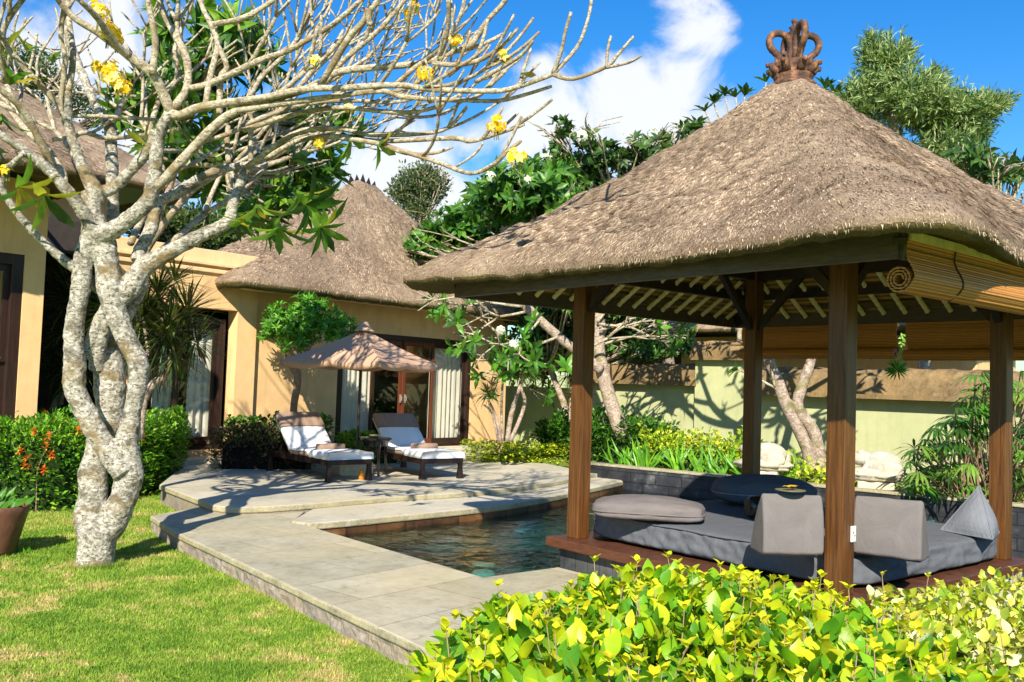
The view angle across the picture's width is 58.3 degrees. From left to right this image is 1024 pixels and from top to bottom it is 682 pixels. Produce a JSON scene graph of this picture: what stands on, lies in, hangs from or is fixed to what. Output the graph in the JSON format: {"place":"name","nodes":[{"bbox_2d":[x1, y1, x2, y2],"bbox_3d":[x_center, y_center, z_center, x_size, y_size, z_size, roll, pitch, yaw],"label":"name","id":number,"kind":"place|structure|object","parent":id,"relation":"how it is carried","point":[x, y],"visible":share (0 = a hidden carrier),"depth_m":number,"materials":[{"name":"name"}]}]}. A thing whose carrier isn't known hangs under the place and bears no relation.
{"place":"outdoors","nodes":[
{"label":"outdoors","id":0,"kind":"place"},
{"bbox_2d":[0,37,117,132],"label":"tree","id":1,"kind":"object","parent":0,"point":[89,123],"visible":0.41,"depth_m":19.09,"materials":[{"name":"green plant"}]},
{"bbox_2d":[39,237,125,413],"bbox_3d":[-6.803,-0.149,14.524,1.983,3.181,1.568,2,-3,0],"label":"dracaena","id":2,"kind":"object","parent":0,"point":[59,398],"visible":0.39,"depth_m":14.41,"materials":[{"name":"green plant"}]},
{"bbox_2d":[0,447,567,681],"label":"lawn","id":3,"kind":"structure","parent":0,"point":[171,627],"depth_m":6.30,"materials":[{"name":"green plant"}]},
{"bbox_2d":[0,502,29,555],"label":"garden pot","id":4,"kind":"object","parent":3,"relation":"on","point":[12,521],"visible":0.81,"depth_m":8.64,"materials":[{"name":"brown ceramic"}]},
{"bbox_2d":[0,487,35,507],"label":"potted plant","id":5,"kind":"object","parent":4,"relation":"in","point":[7,500],"visible":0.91,"depth_m":8.79,"materials":[{"name":"green plant"}]},
{"bbox_2d":[14,546,31,553],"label":"weed tuft","id":6,"kind":"object","parent":3,"relation":"on","point":[22,549],"visible":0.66,"depth_m":8.83,"materials":[{"name":"green plant"}]},
{"bbox_2d":[0,408,85,511],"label":"ixora hedge","id":7,"kind":"object","parent":3,"relation":"on","point":[44,469],"visible":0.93,"depth_m":11.52,"materials":[{"name":"green plant"}]},
{"bbox_2d":[0,121,102,436],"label":"villa","id":8,"kind":"object","parent":3,"relation":"on","point":[22,262],"visible":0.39,"depth_m":12.80,"materials":[{"name":"paint"}]},
{"bbox_2d":[0,252,24,433],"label":"door","id":9,"kind":"structure","parent":8,"relation":"in","point":[12,265],"depth_m":12.73,"materials":[{"name":"brown wood"}]},
{"bbox_2d":[0,76,179,221],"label":"thatched roof","id":10,"kind":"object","parent":8,"relation":"attached to","point":[131,191],"visible":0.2,"depth_m":17.70,"materials":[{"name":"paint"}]},
{"bbox_2d":[36,403,194,497],"bbox_3d":[-6.188,1.639,14.398,3.219,1.359,3.340,0,-3,31],"label":"ixora hedge","id":11,"kind":"object","parent":3,"relation":"on","point":[162,444],"visible":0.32,"depth_m":13.92,"materials":[{"name":"green plant"}]},
{"bbox_2d":[37,236,258,475],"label":"flat roofed wing","id":12,"kind":"structure","parent":3,"relation":"on","point":[204,405],"depth_m":16.31,"materials":[{"name":"beige paint"}]},
{"bbox_2d":[140,316,225,449],"bbox_3d":[-5.838,0.722,15.904,0.297,2.320,1.710,0,-4,40],"label":"door","id":13,"kind":"structure","parent":12,"relation":"in","point":[204,403],"depth_m":16.38,"materials":[{"name":"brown wood"}]},
{"bbox_2d":[85,254,234,439],"bbox_3d":[-4.822,-0.033,12.127,2.469,2.617,1.690,0,-3,33],"label":"dracaena","id":14,"kind":"object","parent":3,"relation":"on","point":[151,308],"visible":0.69,"depth_m":11.87,"materials":[{"name":"green plant"}]},
{"bbox_2d":[119,198,285,249],"bbox_3d":[-7.510,-0.782,23.291,4.784,6.551,3.533,4,-3,-34],"label":"tree","id":15,"kind":"object","parent":3,"relation":"on","point":[182,218],"visible":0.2,"depth_m":22.55,"materials":[{"name":"green plant"}]},
{"bbox_2d":[0,0,641,568],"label":"frangipani tree","id":16,"kind":"object","parent":3,"relation":"on","point":[100,520],"visible":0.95,"depth_m":8.35,"materials":[{"name":"grey plant"}]},
{"bbox_2d":[90,0,367,252],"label":"leafy frangipani","id":17,"kind":"object","parent":16,"relation":"attached to","point":[277,185],"visible":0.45,"depth_m":11.06,"materials":[{"name":"green plant"}]},
{"bbox_2d":[318,177,337,191],"bbox_3d":[-6.517,-1.402,30.036,1.388,8.500,1.664,2,-3,0],"label":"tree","id":18,"kind":"object","parent":3,"relation":"on","point":[334,182],"visible":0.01,"depth_m":30.23,"materials":[{"name":"green plant"}]},
{"bbox_2d":[163,175,527,452],"bbox_3d":[-3.817,-0.543,20.776,5.365,6.460,9.080,0,-4,40],"label":"bedroom villa","id":19,"kind":"object","parent":3,"relation":"on","point":[364,270],"visible":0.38,"depth_m":19.15,"materials":[{"name":"paint"}]},
{"bbox_2d":[334,330,470,445],"bbox_3d":[-2.341,1.117,19.896,0.296,2.440,3.930,0,-4,40],"label":"door","id":20,"kind":"structure","parent":19,"relation":"in","point":[449,386],"depth_m":20.58,"materials":[{"name":"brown wood"}]},
{"bbox_2d":[383,157,454,224],"bbox_3d":[-3.599,-2.011,34.327,2.726,10.337,2.808,2,-3,0],"label":"tree","id":21,"kind":"object","parent":3,"relation":"on","point":[421,186],"visible":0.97,"depth_m":33.94,"materials":[{"name":"green plant"}]},
{"bbox_2d":[504,386,568,447],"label":"garden wall","id":22,"kind":"structure","parent":3,"relation":"on","point":[535,411],"depth_m":23.88,"materials":[{"name":"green paint"}]},
{"bbox_2d":[522,112,710,363],"bbox_3d":[2.610,-1.276,19.421,5.377,6.826,3.662,3,-3,-27],"label":"white frangipani","id":23,"kind":"object","parent":3,"relation":"on","point":[597,160],"visible":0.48,"depth_m":18.90,"materials":[{"name":"green plant"}]},
{"bbox_2d":[401,551,1023,681],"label":"foreground hedge","id":24,"kind":"object","parent":3,"relation":"on","point":[595,627],"visible":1,"depth_m":3.39,"materials":[{"name":"green plant"}]},
{"bbox_2d":[568,316,1015,370],"bbox_3d":[7.359,0.109,25.957,12.688,6.025,8.277,0,-4,40],"label":"distant villa","id":25,"kind":"object","parent":3,"relation":"on","point":[710,333],"visible":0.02,"depth_m":22.81,"materials":[{"name":"paint"}]},
{"bbox_2d":[845,566,1023,681],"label":"variegated hedge","id":26,"kind":"object","parent":3,"relation":"on","point":[993,638],"visible":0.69,"depth_m":4.64,"materials":[{"name":"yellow plant"}]},
{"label":"planting bed","id":27,"kind":"structure","parent":3,"relation":"on","visible":0},
{"bbox_2d":[399,152,696,458],"bbox_3d":[0.209,-0.693,18.834,5.828,6.231,6.381,4,-3,-31],"label":"white frangipani","id":28,"kind":"object","parent":27,"relation":"on","point":[498,197],"visible":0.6,"depth_m":17.51,"materials":[{"name":"green plant"}]},
{"bbox_2d":[551,344,598,424],"bbox_3d":[1.198,1.113,18.460,1.149,2.252,1.015,2,-3,0],"label":"dracaena","id":29,"kind":"object","parent":27,"relation":"on","point":[569,380],"visible":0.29,"depth_m":18.43,"materials":[{"name":"green plant"}]},
{"bbox_2d":[503,304,694,415],"bbox_3d":[1.685,0.498,21.221,3.723,4.367,4.492,3,-3,-16],"label":"garden tree","id":30,"kind":"object","parent":27,"relation":"on","point":[641,350],"visible":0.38,"depth_m":20.86,"materials":[{"name":"green plant"}]},
{"bbox_2d":[528,402,679,467],"bbox_3d":[1.751,1.904,18.759,3.073,1.336,2.105,0,-4,40],"label":"green hedge","id":31,"kind":"object","parent":27,"relation":"on","point":[556,427],"visible":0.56,"depth_m":18.05,"materials":[{"name":"green plant"}]},
{"bbox_2d":[603,438,642,465],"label":"spider lily","id":32,"kind":"object","parent":27,"relation":"on","point":[625,460],"visible":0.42,"depth_m":16.60,"materials":[{"name":"green plant"}]},
{"bbox_2d":[567,362,695,447],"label":"garden wall","id":33,"kind":"structure","parent":27,"relation":"on","point":[666,391],"depth_m":19.59,"materials":[{"name":"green paint"}]},
{"bbox_2d":[622,437,674,467],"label":"spider lily","id":34,"kind":"object","parent":27,"relation":"on","point":[642,459],"visible":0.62,"depth_m":16.34,"materials":[{"name":"green plant"}]},
{"bbox_2d":[653,442,716,470],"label":"spider lily","id":35,"kind":"object","parent":27,"relation":"on","point":[678,464],"visible":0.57,"depth_m":15.89,"materials":[{"name":"green plant"}]},
{"bbox_2d":[633,418,772,471],"bbox_3d":[3.215,2.009,17.133,3.286,1.067,1.466,-1,-4,42],"label":"golden hedge","id":36,"kind":"object","parent":27,"relation":"on","point":[682,438],"visible":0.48,"depth_m":16.69,"materials":[{"name":"yellow plant"}]},
{"bbox_2d":[684,442,735,472],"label":"spider lily","id":37,"kind":"object","parent":27,"relation":"on","point":[695,462],"visible":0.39,"depth_m":15.64,"materials":[{"name":"green plant"}]},
{"bbox_2d":[690,340,743,451],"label":"garden wall","id":38,"kind":"structure","parent":27,"relation":"on","point":[718,403],"depth_m":18.48,"materials":[{"name":"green paint"}]},
{"bbox_2d":[697,446,740,474],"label":"spider lily","id":39,"kind":"object","parent":27,"relation":"on","point":[717,469],"visible":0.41,"depth_m":15.36,"materials":[{"name":"green plant"}]},
{"bbox_2d":[722,449,741,474],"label":"spider lily","id":40,"kind":"object","parent":27,"relation":"on","point":[735,470],"visible":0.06,"depth_m":15.06,"materials":[{"name":"green plant"}]},
{"bbox_2d":[670,73,843,340],"bbox_3d":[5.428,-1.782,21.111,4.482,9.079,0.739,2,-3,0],"label":"white frangipani","id":41,"kind":"object","parent":27,"relation":"on","point":[745,89],"visible":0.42,"depth_m":21.22,"materials":[{"name":"green plant"}]},
{"bbox_2d":[732,442,793,474],"bbox_3d":[4.060,2.050,14.848,0.988,0.836,0.573,0,-3,30],"label":"frog statue","id":42,"kind":"object","parent":27,"relation":"on","point":[774,461],"visible":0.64,"depth_m":14.61,"materials":[{"name":"beige stone"}]},
{"bbox_2d":[727,358,825,482],"bbox_3d":[5.161,-0.365,15.956,5.140,5.654,5.438,4,-4,-42],"label":"twin trunk frangipani","id":43,"kind":"object","parent":27,"relation":"on","point":[799,419],"visible":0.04,"depth_m":15.25,"materials":[{"name":"beige plant"}]},
{"bbox_2d":[729,447,825,483],"bbox_3d":[4.523,2.164,15.088,1.150,0.829,2.063,4,-4,-40],"label":"golden hedge","id":44,"kind":"object","parent":27,"relation":"on","point":[808,469],"visible":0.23,"depth_m":14.75,"materials":[{"name":"yellow plant"}]},
{"bbox_2d":[779,444,797,477],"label":"spider lily","id":45,"kind":"object","parent":27,"relation":"on","point":[792,469],"visible":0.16,"depth_m":14.69,"materials":[{"name":"green plant"}]},
{"bbox_2d":[742,366,1023,494],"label":"garden wall","id":46,"kind":"structure","parent":27,"relation":"on","point":[892,414],"depth_m":16.46,"materials":[{"name":"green paint"}]},
{"bbox_2d":[855,449,910,490],"bbox_3d":[5.427,2.046,13.695,0.988,0.825,0.573,1,-3,25],"label":"frog statue","id":47,"kind":"object","parent":27,"relation":"on","point":[883,470],"visible":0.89,"depth_m":13.51,"materials":[{"name":"beige stone"}]},
{"bbox_2d":[832,21,1021,369],"bbox_3d":[9.052,-2.066,20.093,4.221,9.822,2.979,2,-3,0],"label":"podocarpus tree","id":48,"kind":"object","parent":27,"relation":"on","point":[935,106],"visible":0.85,"depth_m":19.83,"materials":[{"name":"green plant"}]},
{"bbox_2d":[855,471,1023,502],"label":"ground cover","id":49,"kind":"object","parent":27,"relation":"on","point":[1018,497],"visible":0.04,"depth_m":13.63,"materials":[{"name":"green plant"}]},
{"bbox_2d":[887,370,1023,506],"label":"lady palm","id":50,"kind":"object","parent":27,"relation":"on","point":[945,473],"visible":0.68,"depth_m":12.62,"materials":[{"name":"green plant"}]},
{"bbox_2d":[939,132,1023,201],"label":"broad leaf tree","id":51,"kind":"object","parent":27,"relation":"on","point":[1010,170],"visible":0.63,"depth_m":15.98,"materials":[{"name":"green plant"}]},
{"bbox_2d":[159,452,596,512],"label":"terrace","id":52,"kind":"structure","parent":0,"point":[218,489],"depth_m":13.37,"materials":[{"name":"stone"}]},
{"bbox_2d":[160,490,311,514],"bbox_3d":[-1.351,2.331,13.433,7.163,0.270,4.622,3,-3,-13],"label":"terrace riser","id":53,"kind":"object","parent":52,"relation":"attached to","point":[175,502],"visible":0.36,"depth_m":11.73,"materials":[{"name":"stone"}]},
{"bbox_2d":[205,422,315,468],"bbox_3d":[-4.145,1.759,15.354,1.864,0.830,0.780,3,-3,-15],"label":"purple hedge","id":54,"kind":"object","parent":52,"relation":"on","point":[244,453],"visible":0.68,"depth_m":15.12,"materials":[{"name":"green plant"}]},
{"bbox_2d":[222,410,337,441],"bbox_3d":[-4.052,1.707,16.080,1.992,1.012,0.760,3,-3,-23],"label":"shrub","id":55,"kind":"object","parent":52,"relation":"on","point":[238,419],"visible":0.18,"depth_m":15.93,"materials":[{"name":"green plant"}]},
{"bbox_2d":[256,290,359,411],"bbox_3d":[-3.687,0.611,16.481,1.940,3.100,1.108,2,-3,0],"label":"topiary tree","id":56,"kind":"object","parent":52,"relation":"on","point":[299,324],"visible":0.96,"depth_m":16.37,"materials":[{"name":"green plant"}]},
{"bbox_2d":[266,412,371,482],"bbox_3d":[-3.060,1.635,14.509,0.797,0.970,2.005,4,-4,-41],"label":"sun lounger","id":57,"kind":"object","parent":52,"relation":"on","point":[296,419],"visible":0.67,"depth_m":14.73,"materials":[{"name":"brown wood"}]},
{"bbox_2d":[274,417,373,459],"bbox_3d":[-2.982,1.490,14.432,0.787,0.610,1.802,4,-4,-41],"label":"cushion","id":58,"kind":"object","parent":57,"relation":"on","point":[307,439],"visible":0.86,"depth_m":14.52,"materials":[{"name":"white fabric"}]},
{"bbox_2d":[316,443,344,448],"bbox_3d":[-2.812,1.639,14.224,0.480,0.106,0.106,4,-4,-41],"label":"rolled towel","id":59,"kind":"object","parent":58,"relation":"on","point":[331,446],"visible":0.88,"depth_m":14.19,"materials":[{"name":"beige fabric"}]},
{"bbox_2d":[280,321,438,475],"bbox_3d":[-2.512,0.924,14.972,2.814,2.471,1.709,0,-4,39],"label":"garden umbrella","id":60,"kind":"object","parent":52,"relation":"on","point":[363,349],"visible":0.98,"depth_m":14.53,"materials":[{"name":"beige fabric"}]},
{"bbox_2d":[358,469,364,479],"bbox_3d":[-2.310,2.046,14.093,0.100,0.160,0.098,2,-3,0],"label":"bottle","id":61,"kind":"object","parent":52,"relation":"on","point":[361,475],"visible":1,"depth_m":14.06,"materials":[{"name":"orange glass"}]},
{"bbox_2d":[334,428,400,463],"bbox_3d":[-2.633,2.001,17.506,1.297,0.662,1.961,3,-3,-23],"label":"shrub","id":62,"kind":"object","parent":52,"relation":"on","point":[348,438],"visible":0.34,"depth_m":17.16,"materials":[{"name":"green plant"}]},
{"bbox_2d":[359,436,391,475],"bbox_3d":[-2.226,1.863,14.855,0.540,0.606,0.540,2,-3,0],"label":"side table","id":63,"kind":"object","parent":52,"relation":"on","point":[378,442],"visible":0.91,"depth_m":14.69,"materials":[{"name":"black paint"}]},
{"bbox_2d":[366,413,462,479],"bbox_3d":[-1.656,1.725,15.371,0.797,0.970,2.005,4,-3,-35],"label":"sun lounger","id":64,"kind":"object","parent":52,"relation":"on","point":[394,420],"visible":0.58,"depth_m":15.59,"materials":[{"name":"brown wood"}]},
{"bbox_2d":[372,418,464,458],"bbox_3d":[-1.587,1.579,15.287,0.787,0.610,1.802,4,-3,-35],"label":"cushion","id":65,"kind":"object","parent":64,"relation":"on","point":[403,439],"visible":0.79,"depth_m":15.43,"materials":[{"name":"white fabric"}]},
{"bbox_2d":[410,443,437,448],"bbox_3d":[-1.440,1.727,15.061,0.480,0.106,0.106,4,-3,-35],"label":"rolled towel","id":66,"kind":"object","parent":65,"relation":"on","point":[424,445],"visible":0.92,"depth_m":15.02,"materials":[{"name":"beige fabric"}]},
{"bbox_2d":[473,327,550,441],"bbox_3d":[-0.033,0.773,16.984,1.563,2.196,1.164,2,-3,0],"label":"frangipani tree","id":67,"kind":"object","parent":52,"relation":"on","point":[509,436],"visible":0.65,"depth_m":16.92,"materials":[{"name":"green plant"}]},
{"bbox_2d":[460,437,569,466],"bbox_3d":[0.181,2.210,18.422,2.571,0.524,1.130,3,-3,-14],"label":"golden hedge","id":68,"kind":"object","parent":52,"relation":"on","point":[541,456],"visible":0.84,"depth_m":18.20,"materials":[{"name":"yellow plant"}]},
{"bbox_2d":[150,507,694,662],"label":"walkway","id":69,"kind":"structure","parent":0,"point":[407,602],"depth_m":7.65,"materials":[{"name":"stone"}]},
{"bbox_2d":[151,522,418,671],"bbox_3d":[-1.078,2.009,6.373,0.167,0.140,9.998,4,-4,-38],"label":"walkway riser","id":70,"kind":"object","parent":69,"relation":"attached to","point":[387,648],"visible":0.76,"depth_m":7.00,"materials":[{"name":"stone"}]},
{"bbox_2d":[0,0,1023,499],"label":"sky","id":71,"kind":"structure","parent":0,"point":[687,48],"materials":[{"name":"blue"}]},
{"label":"pool basin","id":72,"kind":"structure","parent":0,"visible":0},
{"bbox_2d":[319,486,622,575],"bbox_3d":[-0.042,2.910,12.839,0.640,1.245,7.176,0,-4,38],"label":"pool rim","id":73,"kind":"object","parent":72,"relation":"attached to","point":[364,530],"visible":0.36,"depth_m":11.88,"materials":[{"name":"tile"}]},
{"bbox_2d":[292,477,622,528],"bbox_3d":[-0.011,2.303,13.930,1.933,0.077,8.919,0,-4,37],"label":"pool ledge","id":74,"kind":"object","parent":73,"relation":"on","point":[352,515],"visible":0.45,"depth_m":11.70,"materials":[{"name":"stone"}]},
{"bbox_2d":[340,490,710,573],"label":"pool water","id":75,"kind":"structure","parent":72,"relation":"in","point":[526,520],"depth_m":10.77,"materials":[{"name":"teal liquid"}]},
{"bbox_2d":[471,569,494,576],"bbox_3d":[-0.283,2.292,9.026,0.240,0.050,0.240,2,-3,0],"label":"pool light","id":76,"kind":"object","parent":75,"relation":"in","point":[481,574],"visible":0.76,"depth_m":8.97,"materials":[{"name":"teal glass"}]},
{"bbox_2d":[515,526,533,532],"bbox_3d":[0.162,2.423,11.797,0.240,0.050,0.240,2,-3,0],"label":"pool light","id":77,"kind":"object","parent":75,"relation":"in","point":[522,530],"visible":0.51,"depth_m":11.70,"materials":[{"name":"teal glass"}]},
{"bbox_2d":[402,19,1023,631],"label":"thatched gazebo","id":78,"kind":"object","parent":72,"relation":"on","point":[792,195],"visible":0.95,"depth_m":7.32,"materials":[{"name":"wood"}]},
{"bbox_2d":[589,499,996,584],"bbox_3d":[2.466,1.710,8.184,2.568,0.260,2.766,4,-4,-40],"label":"daybed mattress","id":79,"kind":"object","parent":78,"relation":"on","point":[722,531],"visible":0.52,"depth_m":7.34,"materials":[{"name":"grey fabric"}]},
{"bbox_2d":[592,494,705,522],"bbox_3d":[1.183,1.433,7.927,0.962,0.199,0.562,1,-3,12],"label":"floor cushion","id":80,"kind":"object","parent":79,"relation":"on","point":[645,507],"visible":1,"depth_m":7.70,"materials":[{"name":"grey fabric"}]},
{"bbox_2d":[744,496,760,518],"bbox_3d":[2.263,1.472,8.114,0.386,0.200,0.200,2,-3,-8],"label":"table leg","id":81,"kind":"object","parent":79,"relation":"on","point":[751,503],"visible":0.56,"depth_m":8.04,"materials":[{"name":"brown wood"}]},
{"bbox_2d":[711,474,816,504],"bbox_3d":[2.501,1.478,9.115,1.022,0.309,0.742,2,-3,8],"label":"table","id":82,"kind":"object","parent":79,"relation":"on","point":[738,489],"visible":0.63,"depth_m":8.86,"materials":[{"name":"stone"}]},
{"bbox_2d":[775,488,805,492],"bbox_3d":[1.919,1.030,6.325,0.210,0.011,0.210,2,-3,0],"label":"leaf tray","id":83,"kind":"object","parent":82,"relation":"on","point":[792,490],"visible":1,"depth_m":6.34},
{"bbox_2d":[751,493,823,555],"bbox_3d":[1.918,1.267,6.401,0.432,0.417,0.294,2,-3,-4],"label":"wedge cushion","id":84,"kind":"object","parent":79,"relation":"on","point":[788,525],"visible":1,"depth_m":6.27,"materials":[{"name":"grey fabric"}]},
{"bbox_2d":[854,496,928,562],"bbox_3d":[2.640,1.294,6.396,0.456,0.412,0.293,0,-3,35],"label":"wedge cushion","id":85,"kind":"object","parent":79,"relation":"on","point":[896,529],"visible":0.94,"depth_m":6.28,"materials":[{"name":"grey fabric"}]},
{"bbox_2d":[940,485,999,539],"bbox_3d":[3.881,1.401,7.572,0.490,0.408,0.451,2,-3,0],"label":"pyramid cushion","id":86,"kind":"object","parent":79,"relation":"on","point":[974,515],"visible":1,"depth_m":7.56,"materials":[{"name":"grey fabric"}]},
{"bbox_2d":[738,323,898,359],"bbox_3d":[3.435,0.008,10.457,0.143,0.409,1.965,4,-4,-40],"label":"bamboo blind","id":87,"kind":"object","parent":78,"relation":"hanging from","point":[877,341],"visible":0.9,"depth_m":10.42,"materials":[{"name":"brown wood"}]},
{"bbox_2d":[883,333,908,379],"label":"hanging fern","id":88,"kind":"object","parent":78,"relation":"hanging from","point":[896,369],"visible":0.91,"depth_m":10.30,"materials":[{"name":"green plant"}]},
{"bbox_2d":[887,233,1023,314],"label":"bamboo blind","id":89,"kind":"object","parent":78,"relation":"hanging from","point":[939,278],"visible":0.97,"depth_m":5.58,"materials":[{"name":"beige wood"}]},
{"bbox_2d":[902,319,1023,360],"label":"bamboo blind","id":90,"kind":"object","parent":78,"relation":"hanging from","point":[951,341],"visible":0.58,"depth_m":9.23,"materials":[{"name":"beige wood"}]},
{"bbox_2d":[590,462,1023,606],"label":"pool wall","id":91,"kind":"structure","parent":72,"relation":"attached to","point":[692,484],"depth_m":15.08,"materials":[{"name":"stone"}]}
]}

